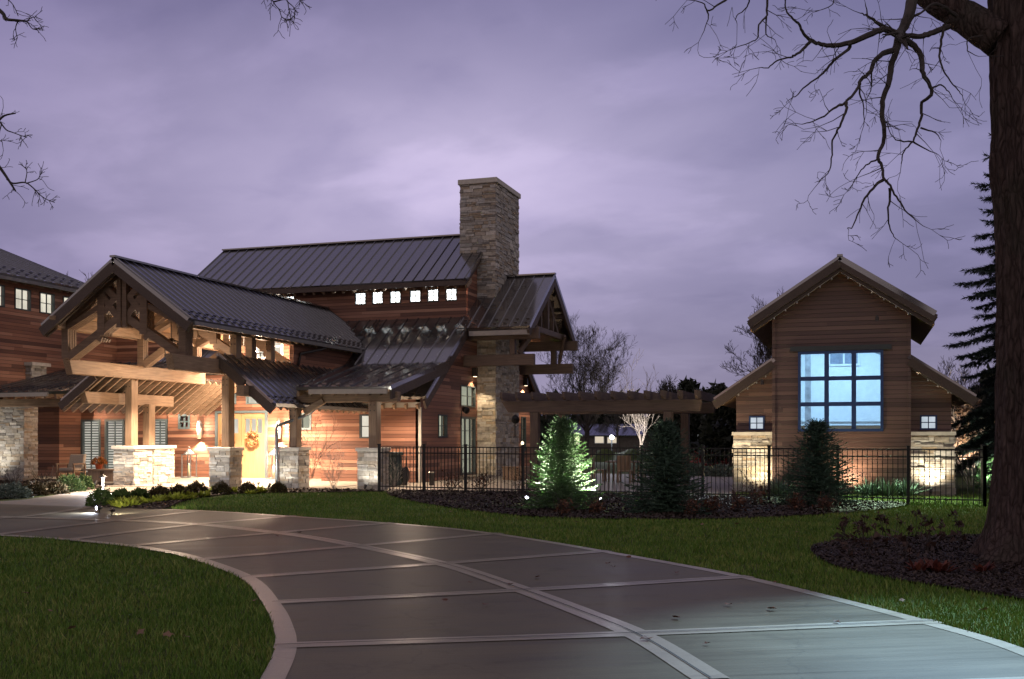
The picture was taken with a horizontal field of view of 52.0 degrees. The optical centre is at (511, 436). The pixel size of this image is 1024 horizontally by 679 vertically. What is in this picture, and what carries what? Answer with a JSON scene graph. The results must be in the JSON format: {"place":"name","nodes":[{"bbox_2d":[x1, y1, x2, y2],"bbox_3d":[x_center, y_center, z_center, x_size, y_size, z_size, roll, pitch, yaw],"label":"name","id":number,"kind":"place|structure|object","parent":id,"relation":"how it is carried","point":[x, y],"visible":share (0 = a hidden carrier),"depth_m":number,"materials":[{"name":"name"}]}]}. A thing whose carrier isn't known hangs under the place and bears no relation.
{"place":"outdoors","nodes":[
{"label":"outdoors","id":0,"kind":"place"},
{"bbox_2d":[0,535,276,678],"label":"grass","id":1,"kind":"structure","parent":0,"point":[29,557],"depth_m":9.72,"materials":[{"name":"green plant"}]},
{"bbox_2d":[9,475,357,488],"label":"porch pavement","id":2,"kind":"structure","parent":0,"point":[316,483],"depth_m":37.76,"materials":[{"name":"concrete"}]},
{"bbox_2d":[55,454,85,478],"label":"armchair","id":3,"kind":"object","parent":2,"relation":"on","point":[76,463],"visible":0.91,"depth_m":40.28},
{"bbox_2d":[82,469,113,480],"bbox_3d":[-15.055,1.413,39.003,1.640,0.446,0.700,0,0,18],"label":"coffee table","id":4,"kind":"object","parent":2,"relation":"on","point":[95,474],"visible":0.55,"depth_m":38.78,"materials":[{"name":"brown wood"}]},
{"bbox_2d":[180,447,197,477],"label":"floor lantern","id":5,"kind":"object","parent":2,"relation":"on","point":[188,452],"visible":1,"depth_m":42.17,"materials":[{"name":"metal"}]},
{"bbox_2d":[302,412,346,478],"bbox_3d":[-6.835,0.110,36.042,2.424,2.686,1.577,0,0,-45],"label":"bare shrub","id":6,"kind":"object","parent":2,"relation":"on","point":[315,424],"visible":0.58,"depth_m":36.08,"materials":[{"name":"brown plant"}]},
{"bbox_2d":[0,0,995,416],"label":"sky","id":7,"kind":"structure","parent":0,"point":[660,197],"materials":[{"name":"purple"}]},
{"bbox_2d":[0,504,1023,678],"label":"driveway","id":8,"kind":"structure","parent":0,"point":[348,599],"depth_m":9.98,"materials":[{"name":"concrete"}]},
{"bbox_2d":[0,453,1023,678],"bbox_3d":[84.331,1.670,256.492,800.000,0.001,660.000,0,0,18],"label":"ground","id":9,"kind":"structure","parent":0,"point":[968,488],"depth_m":12.13,"materials":[{"name":"green plant"}]},
{"bbox_2d":[0,479,107,498],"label":"porch mulch bed","id":10,"kind":"object","parent":9,"relation":"on","point":[42,482],"visible":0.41,"depth_m":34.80,"materials":[{"name":"brown wood"}]},
{"bbox_2d":[0,480,33,498],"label":"porch shrub","id":11,"kind":"object","parent":10,"relation":"on","point":[14,487],"visible":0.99,"depth_m":28.52,"materials":[{"name":"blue plant"}]},
{"bbox_2d":[14,481,51,495],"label":"porch shrub","id":12,"kind":"object","parent":10,"relation":"on","point":[39,488],"visible":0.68,"depth_m":29.86,"materials":[{"name":"brown plant"}]},
{"bbox_2d":[44,480,69,494],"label":"porch shrub","id":13,"kind":"object","parent":10,"relation":"on","point":[61,488],"visible":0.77,"depth_m":30.55,"materials":[{"name":"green plant"}]},
{"bbox_2d":[55,473,87,491],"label":"porch shrub","id":14,"kind":"object","parent":10,"relation":"on","point":[78,484],"visible":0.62,"depth_m":32.08,"materials":[{"name":"green plant"}]},
{"bbox_2d":[72,473,94,488],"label":"porch shrub","id":15,"kind":"object","parent":10,"relation":"on","point":[88,481],"visible":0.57,"depth_m":33.42,"materials":[{"name":"green plant"}]},
{"bbox_2d":[0,486,167,506],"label":"entry walk","id":16,"kind":"structure","parent":9,"relation":"on","point":[78,499],"depth_m":27.84,"materials":[{"name":"concrete"}]},
{"bbox_2d":[0,0,311,209],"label":"maple tree","id":17,"kind":"object","parent":9,"relation":"on","point":[4,17],"visible":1,"depth_m":12.53,"materials":[{"name":"brown plant"}]},
{"bbox_2d":[92,487,384,508],"bbox_3d":[-8.341,1.640,28.870,6.672,0.001,9.246,0,0,18],"label":"entry mulch bed","id":18,"kind":"object","parent":9,"relation":"on","point":[162,507],"visible":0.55,"depth_m":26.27,"materials":[{"name":"brown wood"}]},
{"bbox_2d":[85,487,114,506],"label":"boxwood","id":19,"kind":"object","parent":18,"relation":"on","point":[105,496],"visible":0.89,"depth_m":25.27,"materials":[{"name":"green plant"}]},
{"bbox_2d":[111,487,133,498],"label":"boxwood","id":20,"kind":"object","parent":18,"relation":"on","point":[119,492],"visible":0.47,"depth_m":26.32,"materials":[{"name":"green plant"}]},
{"bbox_2d":[129,486,150,499],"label":"boxwood","id":21,"kind":"object","parent":18,"relation":"on","point":[139,492],"visible":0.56,"depth_m":26.87,"materials":[{"name":"green plant"}]},
{"bbox_2d":[148,484,171,497],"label":"shrub","id":22,"kind":"object","parent":18,"relation":"on","point":[159,489],"visible":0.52,"depth_m":27.78,"materials":[{"name":"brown plant"}]},
{"bbox_2d":[187,480,207,493],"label":"russet shrub","id":23,"kind":"object","parent":18,"relation":"on","point":[196,486],"visible":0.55,"depth_m":29.65,"materials":[{"name":"brown plant"}]},
{"bbox_2d":[210,480,232,494],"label":"russet shrub","id":24,"kind":"object","parent":18,"relation":"on","point":[217,487],"visible":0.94,"depth_m":30.30,"materials":[{"name":"brown plant"}]},
{"bbox_2d":[237,481,259,493],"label":"russet shrub","id":25,"kind":"object","parent":18,"relation":"on","point":[245,487],"visible":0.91,"depth_m":30.57,"materials":[{"name":"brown plant"}]},
{"bbox_2d":[268,481,287,493],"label":"russet shrub","id":26,"kind":"object","parent":18,"relation":"on","point":[279,487],"visible":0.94,"depth_m":30.80,"materials":[{"name":"brown plant"}]},
{"bbox_2d":[0,177,577,489],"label":"lodge house","id":27,"kind":"structure","parent":9,"relation":"on","point":[370,344],"depth_m":40.94,"materials":[{"name":"brown wood"}]},
{"bbox_2d":[14,287,30,311],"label":"window","id":28,"kind":"structure","parent":27,"relation":"in","point":[20,294],"depth_m":41.11,"materials":[{"name":"white glass"}]},
{"bbox_2d":[39,292,54,314],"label":"window","id":29,"kind":"structure","parent":27,"relation":"in","point":[46,300],"depth_m":42.43,"materials":[{"name":"white glass"}]},
{"bbox_2d":[81,419,100,474],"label":"window shutter","id":30,"kind":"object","parent":27,"relation":"in","point":[90,428],"depth_m":45.12,"materials":[{"name":"grey wood"}]},
{"bbox_2d":[104,419,124,468],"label":"window shutter","id":31,"kind":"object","parent":27,"relation":"in","point":[114,429],"depth_m":44.73,"materials":[{"name":"grey wood"}]},
{"bbox_2d":[155,419,167,444],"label":"window shutter","id":32,"kind":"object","parent":27,"relation":"in","point":[161,425],"depth_m":44.03,"materials":[{"name":"grey wood"}]},
{"bbox_2d":[178,414,189,428],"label":"window","id":33,"kind":"structure","parent":27,"relation":"in","point":[184,420],"depth_m":43.08,"materials":[{"name":"grey glass"}]},
{"bbox_2d":[218,413,241,450],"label":"window","id":34,"kind":"structure","parent":27,"relation":"in","point":[238,416],"depth_m":42.28,"materials":[{"name":"yellow glass"}]},
{"bbox_2d":[245,430,259,447],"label":"wreath","id":35,"kind":"object","parent":27,"relation":"attached to","point":[255,435],"depth_m":41.87,"materials":[{"name":"orange plant"}]},
{"bbox_2d":[242,413,264,477],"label":"front door","id":36,"kind":"structure","parent":27,"relation":"in","point":[253,459],"depth_m":42.04,"materials":[{"name":"yellow wood"}]},
{"bbox_2d":[302,413,311,429],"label":"window","id":37,"kind":"structure","parent":27,"relation":"in","point":[306,421],"depth_m":41.38,"materials":[{"name":"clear glass"}]},
{"bbox_2d":[359,414,368,437],"bbox_3d":[-5.262,-0.390,38.647,0.700,0.880,0.200,0,0,18],"label":"window","id":38,"kind":"structure","parent":27,"relation":"in","point":[363,418],"depth_m":38.76,"materials":[{"name":"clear glass"}]},
{"bbox_2d":[438,414,447,436],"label":"window","id":39,"kind":"structure","parent":27,"relation":"in","point":[440,416],"depth_m":40.20,"materials":[{"name":"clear glass"}]},
{"bbox_2d":[460,385,475,406],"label":"window","id":40,"kind":"structure","parent":27,"relation":"in","point":[465,391],"depth_m":42.79,"materials":[{"name":"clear glass"}]},
{"bbox_2d":[460,416,475,474],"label":"french door","id":41,"kind":"structure","parent":27,"relation":"in","point":[465,429],"depth_m":42.87,"materials":[{"name":"grey glass"}]},
{"bbox_2d":[331,483,408,489],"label":"side walk","id":42,"kind":"structure","parent":9,"relation":"on","point":[351,487],"depth_m":34.36,"materials":[{"name":"concrete"}]},
{"bbox_2d":[309,445,346,487],"bbox_3d":[-5.948,0.899,33.896,1.113,1.510,1.438,0,0,-17],"label":"bare shrub","id":43,"kind":"object","parent":42,"relation":"on","point":[332,477],"visible":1,"depth_m":33.73,"materials":[{"name":"brown plant"}]},
{"bbox_2d":[388,453,402,484],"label":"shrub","id":44,"kind":"object","parent":42,"relation":"on","point":[394,461],"visible":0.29,"depth_m":35.38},
{"bbox_2d":[536,309,636,464],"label":"bare tree","id":45,"kind":"object","parent":9,"relation":"on","point":[597,368],"visible":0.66,"depth_m":59.47,"materials":[{"name":"brown plant"}]},
{"bbox_2d":[170,491,1023,647],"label":"grass","id":46,"kind":"structure","parent":9,"relation":"on","point":[702,545],"depth_m":17.73,"materials":[{"name":"green plant"}]},
{"bbox_2d":[540,388,654,452],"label":"woods","id":47,"kind":"object","parent":9,"relation":"on","point":[548,419],"visible":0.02,"depth_m":104.70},
{"bbox_2d":[553,424,649,453],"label":"house","id":48,"kind":"structure","parent":9,"relation":"on","point":[600,435],"depth_m":98.99,"materials":[{"name":"metal"}]},
{"bbox_2d":[601,388,623,452],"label":"bare tree","id":49,"kind":"object","parent":9,"relation":"on","point":[616,422],"visible":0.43,"depth_m":94.99,"materials":[{"name":"brown plant"}]},
{"bbox_2d":[595,449,652,461],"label":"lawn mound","id":50,"kind":"object","parent":9,"relation":"on","point":[610,456],"visible":0.27,"depth_m":71.64,"materials":[{"name":"green plant"}]},
{"bbox_2d":[616,352,658,444],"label":"bare tree","id":51,"kind":"object","parent":9,"relation":"on","point":[639,421],"visible":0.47,"depth_m":55.02,"materials":[{"name":"brown plant"}]},
{"bbox_2d":[385,489,906,518],"bbox_3d":[1.917,1.638,25.942,14.867,0.001,9.326,0,0,18],"label":"fence mulch bed","id":52,"kind":"object","parent":9,"relation":"on","point":[743,516],"visible":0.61,"depth_m":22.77,"materials":[{"name":"brown wood"}]},
{"bbox_2d":[460,463,502,491],"bbox_3d":[-0.870,1.205,31.221,1.185,0.900,1.096,0,0,40],"label":"bare shrub","id":53,"kind":"object","parent":52,"relation":"on","point":[481,483],"visible":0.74,"depth_m":31.10,"materials":[{"name":"brown plant"}]},
{"bbox_2d":[502,461,542,492],"bbox_3d":[0.330,1.223,30.465,1.307,1.167,1.481,0,0,-9],"label":"bare shrub","id":54,"kind":"object","parent":52,"relation":"on","point":[525,478],"visible":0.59,"depth_m":30.45,"materials":[{"name":"brown plant"}]},
{"bbox_2d":[512,415,610,511],"bbox_3d":[1.141,0.588,23.910,2.131,2.246,2.045,0,0,39],"label":"spruce tree","id":55,"kind":"object","parent":52,"relation":"on","point":[563,476],"visible":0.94,"depth_m":23.71,"materials":[{"name":"green plant"}]},
{"bbox_2d":[546,492,585,514],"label":"bare shrub","id":56,"kind":"object","parent":52,"relation":"on","point":[563,505],"visible":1,"depth_m":21.99,"materials":[{"name":"brown plant"}]},
{"bbox_2d":[576,489,614,512],"bbox_3d":[1.807,1.401,22.537,0.596,0.579,0.654,0,0,-37],"label":"bare shrub","id":57,"kind":"object","parent":52,"relation":"on","point":[597,507],"visible":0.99,"depth_m":22.50,"materials":[{"name":"brown plant"}]},
{"bbox_2d":[615,417,714,514],"bbox_3d":[3.388,0.636,22.986,2.355,2.154,2.468,0,0,18],"label":"spruce tree","id":58,"kind":"object","parent":52,"relation":"on","point":[667,493],"visible":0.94,"depth_m":22.72,"materials":[{"name":"green plant"}]},
{"bbox_2d":[677,493,706,514],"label":"bare shrub","id":59,"kind":"object","parent":52,"relation":"on","point":[695,504],"visible":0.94,"depth_m":21.98,"materials":[{"name":"brown plant"}]},
{"bbox_2d":[700,485,729,512],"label":"bare shrub","id":60,"kind":"object","parent":52,"relation":"on","point":[713,503],"visible":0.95,"depth_m":22.47,"materials":[{"name":"brown plant"}]},
{"bbox_2d":[722,477,762,511],"bbox_3d":[4.992,1.287,23.062,0.856,0.854,0.700,0,0,-36],"label":"bare shrub","id":61,"kind":"object","parent":52,"relation":"on","point":[737,501],"visible":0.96,"depth_m":23.00,"materials":[{"name":"brown plant"}]},
{"bbox_2d":[738,468,772,503],"bbox_3d":[6.011,1.252,25.520,0.965,1.042,1.000,0,0,18],"label":"bare shrub","id":62,"kind":"object","parent":52,"relation":"on","point":[760,501],"visible":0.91,"depth_m":25.43,"materials":[{"name":"brown plant"}]},
{"bbox_2d":[778,483,812,509],"bbox_3d":[6.338,1.412,23.362,0.676,0.774,0.708,0,0,29],"label":"bare shrub","id":63,"kind":"object","parent":52,"relation":"on","point":[795,503],"visible":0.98,"depth_m":23.31,"materials":[{"name":"brown plant"}]},
{"bbox_2d":[769,418,870,505],"bbox_3d":[7.385,0.605,25.350,2.322,2.196,2.386,0,0,40],"label":"spruce tree","id":64,"kind":"object","parent":52,"relation":"on","point":[816,483],"visible":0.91,"depth_m":25.21,"materials":[{"name":"green plant"}]},
{"bbox_2d":[807,486,840,510],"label":"bare shrub","id":65,"kind":"object","parent":52,"relation":"on","point":[829,504],"visible":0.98,"depth_m":23.27,"materials":[{"name":"brown plant"}]},
{"bbox_2d":[650,375,677,421],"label":"bare tree","id":66,"kind":"object","parent":9,"relation":"on","point":[666,387],"visible":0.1,"depth_m":71.68,"materials":[{"name":"brown plant"}]},
{"bbox_2d":[644,414,701,454],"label":"dark tree","id":67,"kind":"object","parent":9,"relation":"on","point":[695,424],"visible":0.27,"depth_m":68.33,"materials":[{"name":"green plant"}]},
{"bbox_2d":[377,444,986,506],"bbox_3d":[4.314,0.955,29.781,17.183,1.490,5.467,0,0,18],"label":"metal fence","id":68,"kind":"object","parent":9,"relation":"on","point":[982,457],"visible":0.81,"depth_m":28.25,"materials":[{"name":"black metal"}]},
{"bbox_2d":[676,375,703,454],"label":"dark tree","id":69,"kind":"object","parent":9,"relation":"on","point":[688,385],"visible":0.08,"depth_m":70.71,"materials":[{"name":"green plant"}]},
{"bbox_2d":[690,379,727,462],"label":"dark tree","id":70,"kind":"object","parent":9,"relation":"on","point":[703,418],"visible":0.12,"depth_m":65.44,"materials":[{"name":"green plant"}]},
{"bbox_2d":[692,382,735,465],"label":"dark tree","id":71,"kind":"object","parent":9,"relation":"on","point":[719,437],"visible":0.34,"depth_m":59.77,"materials":[{"name":"green plant"}]},
{"bbox_2d":[709,462,732,476],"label":"garden shrub","id":72,"kind":"object","parent":9,"relation":"on","point":[719,471],"visible":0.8,"depth_m":43.78,"materials":[{"name":"green plant"}]},
{"bbox_2d":[719,287,783,376],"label":"bare tree","id":73,"kind":"object","parent":9,"relation":"on","point":[767,353],"visible":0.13,"depth_m":46.96,"materials":[{"name":"brown plant"}]},
{"bbox_2d":[761,477,792,494],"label":"grass tuft","id":74,"kind":"object","parent":9,"relation":"on","point":[776,488],"visible":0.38,"depth_m":28.90,"materials":[{"name":"green plant"}]},
{"bbox_2d":[712,254,978,495],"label":"pavilion","id":75,"kind":"structure","parent":9,"relation":"on","point":[843,362],"depth_m":30.45,"materials":[{"name":"brown wood"}]},
{"bbox_2d":[790,344,891,431],"bbox_3d":[9.520,-1.405,30.460,2.800,2.490,0.160,0,0,18],"label":"window","id":76,"kind":"structure","parent":75,"relation":"in","point":[853,349],"depth_m":30.39,"materials":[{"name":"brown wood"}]},
{"bbox_2d":[829,353,859,365],"bbox_3d":[10.957,-2.850,34.670,1.000,1.000,0.065,0,0,18],"label":"rear window","id":77,"kind":"structure","parent":75,"relation":"in","point":[834,359],"depth_m":34.65,"materials":[{"name":"blue glass"}]},
{"bbox_2d":[853,477,883,495],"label":"grass tuft","id":78,"kind":"object","parent":9,"relation":"on","point":[869,489],"visible":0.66,"depth_m":28.96,"materials":[{"name":"green plant"}]},
{"bbox_2d":[869,477,914,496],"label":"grass tuft","id":79,"kind":"object","parent":9,"relation":"on","point":[895,490],"visible":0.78,"depth_m":28.73,"materials":[{"name":"green plant"}]},
{"bbox_2d":[893,477,928,496],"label":"grass tuft","id":80,"kind":"object","parent":9,"relation":"on","point":[904,488],"visible":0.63,"depth_m":28.75,"materials":[{"name":"green plant"}]},
{"bbox_2d":[810,533,1023,598],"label":"oak mulch bed","id":81,"kind":"object","parent":9,"relation":"on","point":[973,581],"visible":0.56,"depth_m":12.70,"materials":[{"name":"brown wood"}]},
{"bbox_2d":[830,512,853,544],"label":"seedhead plant","id":82,"kind":"object","parent":81,"relation":"on","point":[837,534],"visible":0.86,"depth_m":15.80,"materials":[{"name":"brown plant"}]},
{"bbox_2d":[669,0,1023,563],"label":"oak tree","id":83,"kind":"object","parent":81,"relation":"on","point":[994,31],"visible":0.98,"depth_m":13.84,"materials":[{"name":"brown plant"}]},
{"bbox_2d":[836,520,861,555],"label":"seedhead plant","id":84,"kind":"object","parent":81,"relation":"on","point":[841,524],"visible":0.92,"depth_m":14.28,"materials":[{"name":"brown plant"}]},
{"bbox_2d":[849,515,873,543],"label":"seedhead plant","id":85,"kind":"object","parent":81,"relation":"on","point":[862,523],"visible":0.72,"depth_m":15.74,"materials":[{"name":"brown plant"}]},
{"bbox_2d":[855,522,880,556],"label":"seedhead plant","id":86,"kind":"object","parent":81,"relation":"on","point":[866,529],"visible":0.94,"depth_m":14.48,"materials":[{"name":"brown plant"}]},
{"bbox_2d":[873,511,899,542],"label":"seedhead plant","id":87,"kind":"object","parent":81,"relation":"on","point":[876,533],"visible":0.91,"depth_m":16.21,"materials":[{"name":"brown plant"}]},
{"bbox_2d":[880,514,906,544],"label":"seedhead plant","id":88,"kind":"object","parent":81,"relation":"on","point":[904,539],"visible":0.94,"depth_m":15.77,"materials":[{"name":"brown plant"}]},
{"bbox_2d":[896,524,919,557],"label":"seedhead plant","id":89,"kind":"object","parent":81,"relation":"on","point":[910,528],"visible":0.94,"depth_m":14.18,"materials":[{"name":"brown plant"}]},
{"bbox_2d":[903,558,929,571],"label":"red leaf plant","id":90,"kind":"object","parent":81,"relation":"on","point":[919,564],"visible":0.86,"depth_m":12.74,"materials":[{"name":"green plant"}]},
{"bbox_2d":[909,509,927,542],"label":"seedhead plant","id":91,"kind":"object","parent":81,"relation":"on","point":[920,514],"visible":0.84,"depth_m":15.96,"materials":[{"name":"brown plant"}]},
{"bbox_2d":[917,518,940,551],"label":"seedhead plant","id":92,"kind":"object","parent":81,"relation":"on","point":[927,545],"visible":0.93,"depth_m":14.94,"materials":[{"name":"brown plant"}]},
{"bbox_2d":[926,558,958,572],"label":"red leaf plant","id":93,"kind":"object","parent":81,"relation":"on","point":[944,566],"visible":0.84,"depth_m":12.61,"materials":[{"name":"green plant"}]},
{"bbox_2d":[948,509,970,544],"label":"seedhead plant","id":94,"kind":"object","parent":81,"relation":"on","point":[958,524],"visible":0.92,"depth_m":15.78,"materials":[{"name":"brown plant"}]},
{"bbox_2d":[969,561,995,572],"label":"red leaf plant","id":95,"kind":"object","parent":81,"relation":"on","point":[987,566],"visible":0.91,"depth_m":12.65,"materials":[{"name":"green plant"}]},
{"bbox_2d":[937,356,978,387],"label":"bare tree","id":96,"kind":"object","parent":9,"relation":"on","point":[963,372],"visible":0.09,"depth_m":52.33,"materials":[{"name":"brown plant"}]},
{"bbox_2d":[943,343,992,484],"bbox_3d":[15.789,-0.949,35.120,5.130,5.204,5.343,0,0,18],"label":"tree","id":97,"kind":"object","parent":9,"relation":"on","point":[964,408],"visible":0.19,"depth_m":35.90,"materials":[{"name":"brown plant"}]},
{"bbox_2d":[942,132,995,475],"bbox_3d":[15.999,-6.125,32.545,5.620,15.650,6.470,0,0,18],"label":"norway spruce","id":98,"kind":"object","parent":9,"relation":"on","point":[985,410],"visible":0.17,"depth_m":32.78,"materials":[{"name":"green plant"}]},
{"bbox_2d":[951,363,995,474],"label":"dark tree","id":99,"kind":"object","parent":9,"relation":"on","point":[983,377],"visible":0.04,"depth_m":44.69,"materials":[{"name":"green plant"}]},
{"bbox_2d":[502,466,529,479],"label":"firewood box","id":100,"kind":"object","parent":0,"point":[513,472],"visible":0.58,"depth_m":40.25,"materials":[{"name":"brown wood"}]},
{"bbox_2d":[368,473,735,494],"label":"patio","id":101,"kind":"structure","parent":0,"point":[707,479],"depth_m":36.44,"materials":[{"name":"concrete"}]},
{"bbox_2d":[435,460,463,489],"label":"bare shrub","id":102,"kind":"object","parent":101,"relation":"on","point":[453,483],"visible":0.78,"depth_m":32.15,"materials":[{"name":"brown plant"}]},
{"bbox_2d":[500,390,716,485],"bbox_3d":[3.336,0.125,35.431,6.589,3.150,4.800,0,0,18],"label":"pergola","id":103,"kind":"object","parent":101,"relation":"on","point":[666,404],"visible":0.77,"depth_m":34.15,"materials":[{"name":"brown wood"}]},
{"bbox_2d":[617,456,632,482],"bbox_3d":[4.095,1.157,37.971,0.500,0.975,0.500,0,0,18],"label":"patio chair","id":104,"kind":"object","parent":101,"relation":"on","point":[622,463],"visible":0.74,"depth_m":37.76,"materials":[{"name":"brown wood"}]},
{"bbox_2d":[725,491,988,506],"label":"plants","id":105,"kind":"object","parent":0,"point":[953,497],"depth_m":27.52,"materials":[{"name":"green plant"}]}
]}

